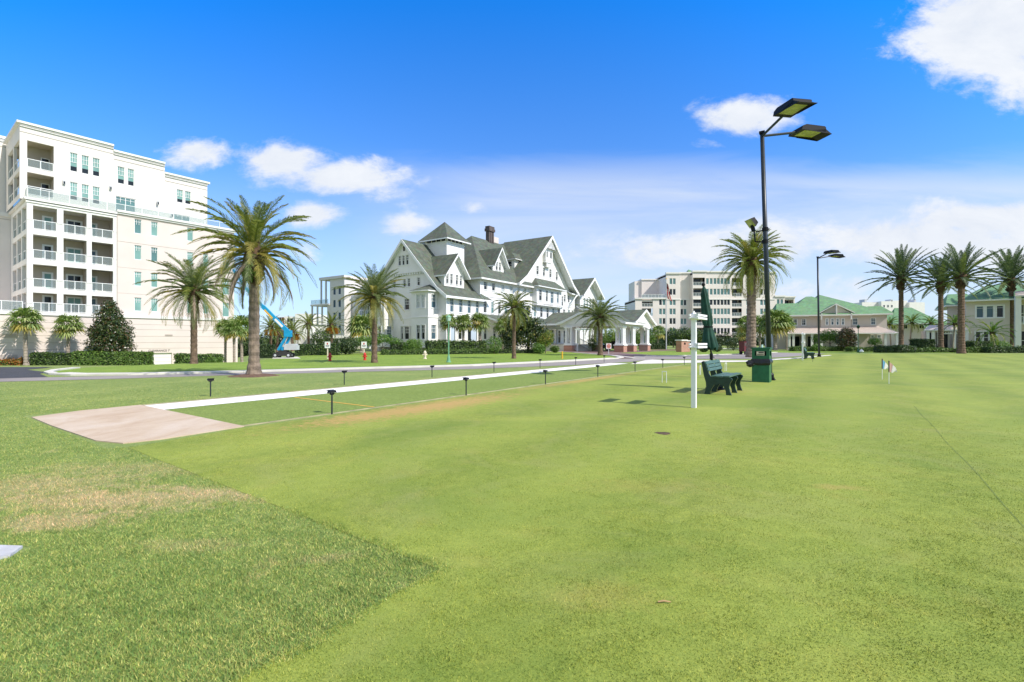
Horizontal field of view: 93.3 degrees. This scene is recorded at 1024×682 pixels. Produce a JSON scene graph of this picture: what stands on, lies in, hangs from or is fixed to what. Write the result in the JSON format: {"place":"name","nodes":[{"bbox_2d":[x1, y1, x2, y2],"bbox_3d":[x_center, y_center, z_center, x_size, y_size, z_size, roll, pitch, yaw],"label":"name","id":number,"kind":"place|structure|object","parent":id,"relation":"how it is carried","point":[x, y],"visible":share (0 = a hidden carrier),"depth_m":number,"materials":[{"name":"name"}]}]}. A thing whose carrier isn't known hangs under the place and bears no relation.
{"place":"outdoors","nodes":[
{"label":"outdoors","id":0,"kind":"place"},
{"bbox_2d":[0,367,47,377],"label":"driveway","id":1,"kind":"structure","parent":0,"point":[15,372],"depth_m":21.34,"materials":[{"name":"grey asphalt"}]},
{"bbox_2d":[277,314,326,338],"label":"apartment building","id":2,"kind":"structure","parent":0,"point":[294,318],"depth_m":199.67,"materials":[{"name":"white paint"}]},
{"bbox_2d":[0,359,651,381],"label":"road","id":3,"kind":"structure","parent":0,"point":[327,371],"depth_m":22.79,"materials":[{"name":"grey asphalt"}]},
{"bbox_2d":[310,275,367,338],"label":"apartment building","id":4,"kind":"structure","parent":0,"point":[334,306],"depth_m":106.48,"materials":[{"name":"white paint"}]},
{"bbox_2d":[349,280,370,348],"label":"guest house","id":5,"kind":"structure","parent":0,"point":[353,298],"depth_m":90.01,"materials":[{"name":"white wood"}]},
{"bbox_2d":[0,346,1023,681],"bbox_3d":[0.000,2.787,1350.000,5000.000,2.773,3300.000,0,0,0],"label":"ground","id":6,"kind":"structure","parent":0,"point":[260,386],"depth_m":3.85,"materials":[{"name":"green plant"}]},
{"bbox_2d":[0,545,22,558],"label":"paver","id":7,"kind":"object","parent":6,"relation":"on","point":[9,551],"visible":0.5,"depth_m":3.19,"materials":[{"name":"white concrete"}]},
{"bbox_2d":[0,356,28,365],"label":"flower bed","id":8,"kind":"object","parent":6,"relation":"on","point":[11,362],"visible":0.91,"depth_m":47.75,"materials":[{"name":"orange plant"}]},
{"bbox_2d":[2,305,46,365],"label":"sabal palm","id":9,"kind":"object","parent":6,"relation":"on","point":[26,318],"visible":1,"depth_m":47.73,"materials":[{"name":"green plant"}]},
{"bbox_2d":[28,352,71,364],"bbox_3d":[-46.880,1.927,49.371,3.853,1.755,1.211,0,0,-17],"label":"hedge","id":10,"kind":"object","parent":6,"relation":"on","point":[46,358],"visible":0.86,"depth_m":49.00,"materials":[{"name":"green plant"}]},
{"bbox_2d":[50,313,86,352],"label":"sabal palm","id":11,"kind":"object","parent":6,"relation":"on","point":[68,330],"visible":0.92,"depth_m":50.13,"materials":[{"name":"green plant"}]},
{"bbox_2d":[80,299,137,352],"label":"magnolia tree","id":12,"kind":"object","parent":6,"relation":"on","point":[106,331],"visible":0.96,"depth_m":50.27,"materials":[{"name":"green plant"}]},
{"bbox_2d":[71,350,154,365],"bbox_3d":[-41.010,1.869,49.791,6.806,1.965,1.593,0,0,-23],"label":"hedge","id":13,"kind":"object","parent":6,"relation":"on","point":[103,357],"visible":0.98,"depth_m":49.31,"materials":[{"name":"green plant"}]},
{"bbox_2d":[0,120,237,364],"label":"apartment building","id":14,"kind":"structure","parent":6,"relation":"on","point":[88,226],"depth_m":55.48,"materials":[{"name":"white paint"}]},
{"bbox_2d":[42,295,52,311],"bbox_3d":[-50.564,-3.985,52.620,0.070,2.010,0.880,0,0,37],"label":"window","id":15,"kind":"structure","parent":14,"relation":"in","point":[47,300],"depth_m":52.62,"materials":[{"name":"white glass"}]},
{"bbox_2d":[42,272,52,288],"bbox_3d":[-50.564,-6.485,52.620,0.070,2.010,0.880,0,0,37],"label":"window","id":16,"kind":"structure","parent":14,"relation":"in","point":[45,275],"depth_m":52.62,"materials":[{"name":"glass"}]},
{"bbox_2d":[42,244,52,260],"bbox_3d":[-50.564,-9.485,52.620,0.070,2.010,0.880,0,0,37],"label":"window","id":17,"kind":"structure","parent":14,"relation":"in","point":[46,254],"depth_m":52.62,"materials":[{"name":"white glass"}]},
{"bbox_2d":[42,215,52,230],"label":"window","id":18,"kind":"structure","parent":14,"relation":"in","point":[48,226],"depth_m":52.62,"materials":[{"name":"white glass"}]},
{"bbox_2d":[70,152,77,171],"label":"window","id":19,"kind":"structure","parent":14,"relation":"in","point":[73,156],"depth_m":53.54,"materials":[{"name":"teal glass"}]},
{"bbox_2d":[70,182,77,200],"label":"window","id":20,"kind":"structure","parent":14,"relation":"in","point":[73,186],"depth_m":53.51,"materials":[{"name":"teal glass"}]},
{"bbox_2d":[66,296,82,312],"bbox_3d":[-49.240,-3.985,54.346,0.070,2.010,1.430,0,0,37],"label":"window","id":21,"kind":"structure","parent":14,"relation":"in","point":[70,301],"depth_m":54.32,"materials":[{"name":"white glass"}]},
{"bbox_2d":[66,274,82,290],"bbox_3d":[-49.240,-6.485,54.346,0.070,2.010,1.430,0,0,37],"label":"window","id":22,"kind":"structure","parent":14,"relation":"in","point":[70,285],"depth_m":54.34,"materials":[{"name":"grey glass"}]},
{"bbox_2d":[66,247,82,262],"bbox_3d":[-49.240,-9.485,54.346,0.070,2.010,1.430,0,0,37],"label":"window","id":23,"kind":"structure","parent":14,"relation":"in","point":[75,258],"depth_m":54.34,"materials":[{"name":"grey glass"}]},
{"bbox_2d":[66,219,82,234],"bbox_3d":[-49.240,-12.585,54.346,0.070,2.010,1.430,0,0,37],"label":"window","id":24,"kind":"structure","parent":14,"relation":"in","point":[78,230],"depth_m":54.34,"materials":[{"name":"grey glass"}]},
{"bbox_2d":[81,155,88,174],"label":"window","id":25,"kind":"structure","parent":14,"relation":"in","point":[84,159],"depth_m":54.25,"materials":[{"name":"teal glass"}]},
{"bbox_2d":[81,184,88,202],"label":"window","id":26,"kind":"structure","parent":14,"relation":"in","point":[84,188],"depth_m":54.28,"materials":[{"name":"teal glass"}]},
{"bbox_2d":[115,196,135,211],"bbox_3d":[-45.805,-16.100,57.263,0.070,1.800,1.950,0,0,38],"label":"window","id":27,"kind":"structure","parent":14,"relation":"in","point":[120,200],"depth_m":57.24,"materials":[{"name":"teal glass"}]},
{"bbox_2d":[31,405,243,443],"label":"concrete slab","id":28,"kind":"structure","parent":6,"relation":"on","point":[130,424],"depth_m":8.02,"materials":[{"name":"beige concrete"}]},
{"bbox_2d":[152,353,171,364],"bbox_3d":[-42.842,2.760,59.087,0.050,2.480,2.050,0,0,38],"label":"sign","id":29,"kind":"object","parent":6,"relation":"on","point":[167,357],"depth_m":59.22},
{"bbox_2d":[173,352,223,363],"bbox_3d":[-31.118,1.955,48.176,1.422,1.745,4.692,0,0,22],"label":"hedge","id":30,"kind":"object","parent":6,"relation":"on","point":[181,357],"visible":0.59,"depth_m":47.62,"materials":[{"name":"green plant"}]},
{"bbox_2d":[212,318,231,361],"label":"sabal palm","id":31,"kind":"object","parent":6,"relation":"on","point":[220,323],"visible":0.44,"depth_m":57.85,"materials":[{"name":"green plant"}]},
{"bbox_2d":[219,319,247,361],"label":"sabal palm","id":32,"kind":"object","parent":6,"relation":"on","point":[232,333],"visible":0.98,"depth_m":53.71,"materials":[{"name":"green plant"}]},
{"bbox_2d":[221,315,248,361],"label":"sabal palm","id":33,"kind":"object","parent":6,"relation":"on","point":[245,321],"visible":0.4,"depth_m":56.59,"materials":[{"name":"green plant"}]},
{"bbox_2d":[171,194,319,373],"bbox_3d":[-10.277,-2.137,19.425,4.988,7.174,5.122,0,0,0],"label":"date palm","id":34,"kind":"object","parent":6,"relation":"on","point":[254,249],"visible":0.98,"depth_m":19.07,"materials":[{"name":"green plant"}]},
{"bbox_2d":[227,373,279,377],"bbox_3d":[-10.322,1.365,19.428,1.952,0.110,1.994,0,0,0],"label":"mulch bed","id":35,"kind":"object","parent":6,"relation":"on","point":[253,375],"visible":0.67,"depth_m":18.95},
{"bbox_2d":[259,344,275,357],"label":"hedge","id":36,"kind":"object","parent":6,"relation":"on","point":[267,351],"visible":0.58,"depth_m":47.88,"materials":[{"name":"green plant"}]},
{"bbox_2d":[260,315,282,344],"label":"date palm","id":37,"kind":"object","parent":6,"relation":"on","point":[270,329],"visible":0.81,"depth_m":73.71,"materials":[{"name":"green plant"}]},
{"bbox_2d":[238,325,304,356],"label":"tree line","id":38,"kind":"object","parent":6,"relation":"on","point":[246,348],"visible":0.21,"depth_m":119.81,"materials":[{"name":"green plant"}]},
{"bbox_2d":[274,316,309,350],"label":"date palm","id":39,"kind":"object","parent":6,"relation":"on","point":[293,328],"visible":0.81,"depth_m":67.86,"materials":[{"name":"green plant"}]},
{"bbox_2d":[293,311,323,343],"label":"date palm","id":40,"kind":"object","parent":6,"relation":"on","point":[308,324],"visible":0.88,"depth_m":71.79,"materials":[{"name":"green plant"}]},
{"bbox_2d":[310,329,332,343],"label":"tree","id":41,"kind":"object","parent":6,"relation":"on","point":[323,336],"visible":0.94,"depth_m":61.59,"materials":[{"name":"green plant"}]},
{"bbox_2d":[281,335,365,348],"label":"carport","id":42,"kind":"object","parent":6,"relation":"on","point":[302,341],"visible":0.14,"depth_m":87.00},
{"bbox_2d":[318,311,348,342],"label":"date palm","id":43,"kind":"object","parent":6,"relation":"on","point":[332,328],"visible":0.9,"depth_m":69.74,"materials":[{"name":"green plant"}]},
{"bbox_2d":[56,352,615,372],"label":"verge","id":44,"kind":"structure","parent":6,"relation":"on","point":[337,361],"depth_m":31.33,"materials":[{"name":"green plant"}]},
{"bbox_2d":[132,252,246,363],"bbox_3d":[-19.544,-1.859,29.753,5.288,6.818,5.620,0,0,0],"label":"date palm","id":45,"kind":"object","parent":44,"relation":"on","point":[192,291],"visible":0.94,"depth_m":29.48,"materials":[{"name":"green plant"}]},
{"bbox_2d":[294,343,340,355],"bbox_3d":[-19.133,0.934,47.559,4.336,1.532,1.568,0,0,-14],"label":"hedge","id":46,"kind":"object","parent":44,"relation":"on","point":[315,349],"visible":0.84,"depth_m":47.01,"materials":[{"name":"green plant"}]},
{"bbox_2d":[49,358,617,375],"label":"kerb","id":47,"kind":"structure","parent":44,"relation":"on","point":[161,373],"depth_m":22.55,"materials":[{"name":"concrete"}]},
{"bbox_2d":[331,336,360,353],"bbox_3d":[-17.205,0.461,50.015,3.171,2.074,3.227,0,0,0],"label":"shrub","id":48,"kind":"object","parent":44,"relation":"on","point":[347,345],"visible":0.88,"depth_m":49.56,"materials":[{"name":"green plant"}]},
{"bbox_2d":[332,263,408,362],"bbox_3d":[-9.000,-1.747,30.966,4.652,6.394,4.900,0,0,0],"label":"date palm","id":49,"kind":"object","parent":44,"relation":"on","point":[375,292],"visible":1,"depth_m":30.78,"materials":[{"name":"green plant"}]},
{"bbox_2d":[363,334,402,349],"bbox_3d":[-13.330,0.336,50.050,4.105,2.333,2.077,0,0,0],"label":"shrub","id":50,"kind":"object","parent":44,"relation":"on","point":[391,339],"visible":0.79,"depth_m":49.76,"materials":[{"name":"green plant"}]},
{"bbox_2d":[401,338,423,350],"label":"shrub","id":51,"kind":"object","parent":44,"relation":"on","point":[412,343],"visible":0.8,"depth_m":52.11,"materials":[{"name":"green plant"}]},
{"bbox_2d":[380,348,492,354],"bbox_3d":[-7.764,1.186,51.248,12.093,1.028,2.287,0,0,-20],"label":"ground cover","id":52,"kind":"object","parent":44,"relation":"on","point":[406,351],"visible":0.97,"depth_m":50.54,"materials":[{"name":"green plant"}]},
{"bbox_2d":[437,313,459,341],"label":"sabal palm","id":53,"kind":"object","parent":44,"relation":"on","point":[442,320],"visible":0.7,"depth_m":55.69,"materials":[{"name":"green plant"}]},
{"bbox_2d":[424,338,486,350],"bbox_3d":[-6.382,0.678,55.449,7.491,2.043,1.702,0,0,-25],"label":"hedge","id":54,"kind":"object","parent":44,"relation":"on","point":[453,344],"visible":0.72,"depth_m":54.90,"materials":[{"name":"green plant"}]},
{"bbox_2d":[452,314,474,339],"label":"sabal palm","id":55,"kind":"object","parent":44,"relation":"on","point":[462,326],"visible":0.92,"depth_m":56.18,"materials":[{"name":"green plant"}]},
{"bbox_2d":[469,311,490,340],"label":"sabal palm","id":56,"kind":"object","parent":44,"relation":"on","point":[479,320],"visible":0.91,"depth_m":57.02,"materials":[{"name":"green plant"}]},
{"bbox_2d":[484,336,502,353],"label":"shrub","id":57,"kind":"object","parent":44,"relation":"on","point":[493,347],"visible":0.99,"depth_m":52.85,"materials":[{"name":"green plant"}]},
{"bbox_2d":[492,289,538,358],"bbox_3d":[0.245,-1.360,38.559,3.854,5.620,3.992,0,0,0],"label":"date palm","id":58,"kind":"object","parent":44,"relation":"on","point":[515,307],"visible":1,"depth_m":38.26,"materials":[{"name":"green plant"}]},
{"bbox_2d":[493,348,540,353],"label":"ground cover","id":59,"kind":"object","parent":44,"relation":"on","point":[507,351],"visible":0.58,"depth_m":54.38,"materials":[{"name":"green plant"}]},
{"bbox_2d":[497,300,554,348],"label":"magnolia tree","id":60,"kind":"object","parent":44,"relation":"on","point":[534,330],"visible":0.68,"depth_m":55.07,"materials":[{"name":"green plant"}]},
{"bbox_2d":[537,330,554,352],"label":"tree","id":61,"kind":"object","parent":44,"relation":"on","point":[543,341],"visible":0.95,"depth_m":53.73,"materials":[{"name":"green plant"}]},
{"bbox_2d":[573,294,626,354],"bbox_3d":[8.654,-1.469,47.090,5.537,5.837,5.775,0,0,0],"label":"date palm","id":62,"kind":"object","parent":44,"relation":"on","point":[600,317],"visible":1,"depth_m":46.69,"materials":[{"name":"green plant"}]},
{"bbox_2d":[345,312,380,352],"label":"sabal palm","id":63,"kind":"object","parent":6,"relation":"on","point":[359,326],"visible":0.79,"depth_m":57.13,"materials":[{"name":"green plant"}]},
{"bbox_2d":[145,363,627,409],"bbox_3d":[-0.369,1.388,20.119,1.060,0.001,24.600,0,0,35],"label":"white strip","id":64,"kind":"object","parent":6,"relation":"on","point":[231,400],"visible":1,"depth_m":13.55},
{"bbox_2d":[144,363,685,425],"bbox_3d":[1.472,1.400,20.041,4.435,0.040,26.600,0,0,35],"label":"court edging","id":65,"kind":"object","parent":6,"relation":"on","point":[383,383],"visible":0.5,"depth_m":12.50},
{"bbox_2d":[166,363,683,424],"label":"court turf","id":66,"kind":"structure","parent":6,"relation":"on","point":[252,412],"depth_m":11.89,"materials":[{"name":"green plant"}]},
{"bbox_2d":[369,222,656,351],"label":"hotel","id":67,"kind":"structure","parent":6,"relation":"on","point":[445,268],"depth_m":66.43,"materials":[{"name":"white wood"}]},
{"bbox_2d":[651,325,665,342],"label":"sabal palm","id":68,"kind":"object","parent":6,"relation":"on","point":[658,333],"visible":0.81,"depth_m":94.65,"materials":[{"name":"green plant"}]},
{"bbox_2d":[604,329,764,345],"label":"tree line","id":69,"kind":"object","parent":6,"relation":"on","point":[723,340],"visible":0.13,"depth_m":143.65,"materials":[{"name":"green plant"}]},
{"bbox_2d":[668,326,701,342],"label":"broadleaf tree","id":70,"kind":"object","parent":6,"relation":"on","point":[679,335],"visible":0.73,"depth_m":99.26,"materials":[{"name":"green plant"}]},
{"bbox_2d":[625,269,795,337],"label":"apartment building","id":71,"kind":"structure","parent":6,"relation":"on","point":[728,309],"depth_m":150.00,"materials":[{"name":"white paint"}]},
{"bbox_2d":[632,355,829,363],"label":"footpath","id":72,"kind":"structure","parent":6,"relation":"on","point":[652,361],"depth_m":32.73,"materials":[{"name":"grey concrete"}]},
{"bbox_2d":[734,315,746,340],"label":"sabal palm","id":73,"kind":"object","parent":6,"relation":"on","point":[742,321],"visible":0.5,"depth_m":79.91,"materials":[{"name":"green plant"}]},
{"bbox_2d":[710,223,795,356],"bbox_3d":[20.569,-4.151,41.468,6.650,11.201,7.201,0,0,26],"label":"date palm","id":74,"kind":"object","parent":6,"relation":"on","point":[750,264],"visible":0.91,"depth_m":41.09,"materials":[{"name":"green plant"}]},
{"bbox_2d":[756,309,794,349],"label":"sabal palm","id":75,"kind":"object","parent":6,"relation":"on","point":[779,323],"visible":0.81,"depth_m":71.92,"materials":[{"name":"green plant"}]},
{"bbox_2d":[772,351,872,352],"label":"verge","id":76,"kind":"structure","parent":6,"relation":"on","point":[817,352],"depth_m":58.58,"materials":[{"name":"green plant"}]},
{"bbox_2d":[788,346,843,350],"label":"hedge","id":77,"kind":"object","parent":76,"relation":"on","point":[823,348],"visible":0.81,"depth_m":66.06,"materials":[{"name":"green plant"}]},
{"bbox_2d":[835,327,857,348],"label":"evergreen tree","id":78,"kind":"object","parent":76,"relation":"on","point":[848,334],"visible":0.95,"depth_m":65.56,"materials":[{"name":"green plant"}]},
{"bbox_2d":[872,344,917,352],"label":"hedge","id":79,"kind":"object","parent":76,"relation":"on","point":[903,348],"visible":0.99,"depth_m":57.55,"materials":[{"name":"green plant"}]},
{"bbox_2d":[855,244,937,344],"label":"date palm","id":80,"kind":"object","parent":76,"relation":"on","point":[899,265],"visible":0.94,"depth_m":65.73,"materials":[{"name":"green plant"}]},
{"bbox_2d":[909,338,935,347],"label":"hedge","id":81,"kind":"object","parent":76,"relation":"on","point":[922,343],"visible":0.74,"depth_m":66.05,"materials":[{"name":"green plant"}]},
{"bbox_2d":[916,347,955,352],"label":"hedge","id":82,"kind":"object","parent":76,"relation":"on","point":[935,350],"visible":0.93,"depth_m":58.53,"materials":[{"name":"green plant"}]},
{"bbox_2d":[899,250,980,347],"bbox_3d":[54.717,-4.959,61.866,8.634,12.817,8.206,0,0,0],"label":"date palm","id":83,"kind":"object","parent":76,"relation":"on","point":[939,290],"visible":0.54,"depth_m":61.81,"materials":[{"name":"green plant"}]},
{"bbox_2d":[933,313,976,347],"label":"coconut palm","id":84,"kind":"object","parent":76,"relation":"on","point":[954,321],"visible":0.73,"depth_m":63.93,"materials":[{"name":"green plant"}]},
{"bbox_2d":[965,340,996,347],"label":"hedge","id":85,"kind":"object","parent":76,"relation":"on","point":[971,343],"visible":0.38,"depth_m":66.06,"materials":[{"name":"green plant"}]},
{"bbox_2d":[971,319,1016,345],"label":"coconut palm","id":86,"kind":"object","parent":76,"relation":"on","point":[992,331],"visible":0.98,"depth_m":57.90,"materials":[{"name":"green plant"}]},
{"bbox_2d":[970,245,1023,346],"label":"date palm","id":87,"kind":"object","parent":76,"relation":"on","point":[1013,266],"visible":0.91,"depth_m":68.65,"materials":[{"name":"green plant"}]},
{"bbox_2d":[981,345,1023,352],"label":"hedge","id":88,"kind":"object","parent":76,"relation":"on","point":[1001,349],"visible":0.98,"depth_m":56.06,"materials":[{"name":"green plant"}]},
{"bbox_2d":[810,328,845,345],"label":"tree","id":89,"kind":"object","parent":6,"relation":"on","point":[826,336],"visible":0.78,"depth_m":69.83,"materials":[{"name":"green plant"}]},
{"bbox_2d":[765,295,898,348],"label":"clubhouse","id":90,"kind":"structure","parent":6,"relation":"on","point":[835,314],"depth_m":79.60,"materials":[{"name":"beige paint"}]},
{"bbox_2d":[904,313,927,343],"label":"coconut palm","id":91,"kind":"object","parent":6,"relation":"on","point":[911,319],"visible":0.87,"depth_m":79.78,"materials":[{"name":"green plant"}]},
{"bbox_2d":[913,241,1009,353],"bbox_3d":[50.308,-4.768,53.877,7.913,12.436,8.450,0,0,0],"label":"date palm","id":92,"kind":"object","parent":6,"relation":"on","point":[959,267],"visible":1,"depth_m":53.70,"materials":[{"name":"green plant"}]},
{"bbox_2d":[921,284,1023,348],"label":"clubhouse","id":93,"kind":"structure","parent":6,"relation":"on","point":[986,309],"depth_m":70.35,"materials":[{"name":"beige paint"}]},
{"bbox_2d":[975,305,984,318],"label":"window","id":94,"kind":"structure","parent":93,"relation":"in","point":[979,309],"depth_m":70.57,"materials":[{"name":"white glass"}]},
{"bbox_2d":[0,0,1023,340],"label":"sky","id":95,"kind":"structure","parent":0,"point":[624,133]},
{"bbox_2d":[120,354,1023,681],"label":"croquet lawn","id":96,"kind":"structure","parent":0,"point":[954,388],"depth_m":4.03,"materials":[{"name":"green plant"}]},
{"bbox_2d":[689,311,706,407],"bbox_3d":[3.970,0.395,10.307,0.195,2.050,0.750,0,0,35],"label":"score post","id":97,"kind":"object","parent":96,"relation":"on","point":[694,317],"visible":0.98,"depth_m":10.09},
{"bbox_2d":[701,282,724,389],"bbox_3d":[5.788,-0.150,13.950,0.664,3.100,0.520,0,0,0],"label":"umbrella","id":98,"kind":"object","parent":96,"relation":"on","point":[709,338],"visible":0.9,"depth_m":13.84,"materials":[{"name":"green fabric"}]},
{"bbox_2d":[701,359,742,394],"bbox_3d":[5.766,0.965,13.205,0.755,0.870,1.610,0,0,35],"label":"park bench","id":99,"kind":"object","parent":96,"relation":"on","point":[714,380],"visible":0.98,"depth_m":12.80,"materials":[{"name":"green plastic"}]},
{"bbox_2d":[746,344,772,382],"bbox_3d":[8.475,0.760,16.564,0.756,1.280,0.748,0,0,35],"label":"litter bin","id":100,"kind":"object","parent":96,"relation":"on","point":[760,362],"visible":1,"depth_m":16.37,"materials":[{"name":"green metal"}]},
{"bbox_2d":[745,98,831,379],"bbox_3d":[10.186,-3.184,16.646,3.001,9.173,2.665,0,0,-9],"label":"lamp post","id":101,"kind":"object","parent":96,"relation":"on","point":[791,107],"visible":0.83,"depth_m":17.27,"materials":[{"name":"metal"}]},
{"bbox_2d":[816,250,844,356],"bbox_3d":[28.424,-3.184,42.251,2.996,9.171,2.530,0,0,-11],"label":"lamp post","id":102,"kind":"object","parent":96,"relation":"on","point":[832,256],"visible":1,"depth_m":42.91,"materials":[{"name":"metal"}]},
{"bbox_2d":[576,350,675,357],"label":"brick driveway","id":103,"kind":"structure","parent":0,"point":[617,353],"depth_m":53.62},
{"bbox_2d":[627,351,743,354],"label":"verge island","id":104,"kind":"structure","parent":0,"point":[683,353],"depth_m":58.58,"materials":[{"name":"green plant"}]},
{"bbox_2d":[675,340,690,351],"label":"gate pillar","id":105,"kind":"structure","parent":104,"relation":"on","point":[682,345],"depth_m":61.46,"materials":[{"name":"orange brick"}]},
{"bbox_2d":[634,353,824,358],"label":"road","id":106,"kind":"structure","parent":0,"point":[720,356],"depth_m":43.35,"materials":[{"name":"grey asphalt"}]},
{"bbox_2d":[854,299,924,313],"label":"flat roofed building","id":107,"kind":"structure","parent":0,"point":[890,304],"depth_m":190.00,"materials":[{"name":"grey paint"}]},
{"bbox_2d":[867,306,946,345],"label":"house","id":108,"kind":"structure","parent":0,"point":[908,312],"depth_m":108.38,"materials":[{"name":"green"}]},
{"label":"boom pad","id":109,"kind":"structure","parent":0,"visible":0},
{"bbox_2d":[223,260,298,357],"bbox_3d":[-21.104,-2.663,40.557,6.175,8.121,0.900,0,0,-3],"label":"boom lift","id":110,"kind":"object","parent":109,"relation":"on","point":[284,350],"visible":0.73,"depth_m":40.46,"materials":[{"name":"metal"}]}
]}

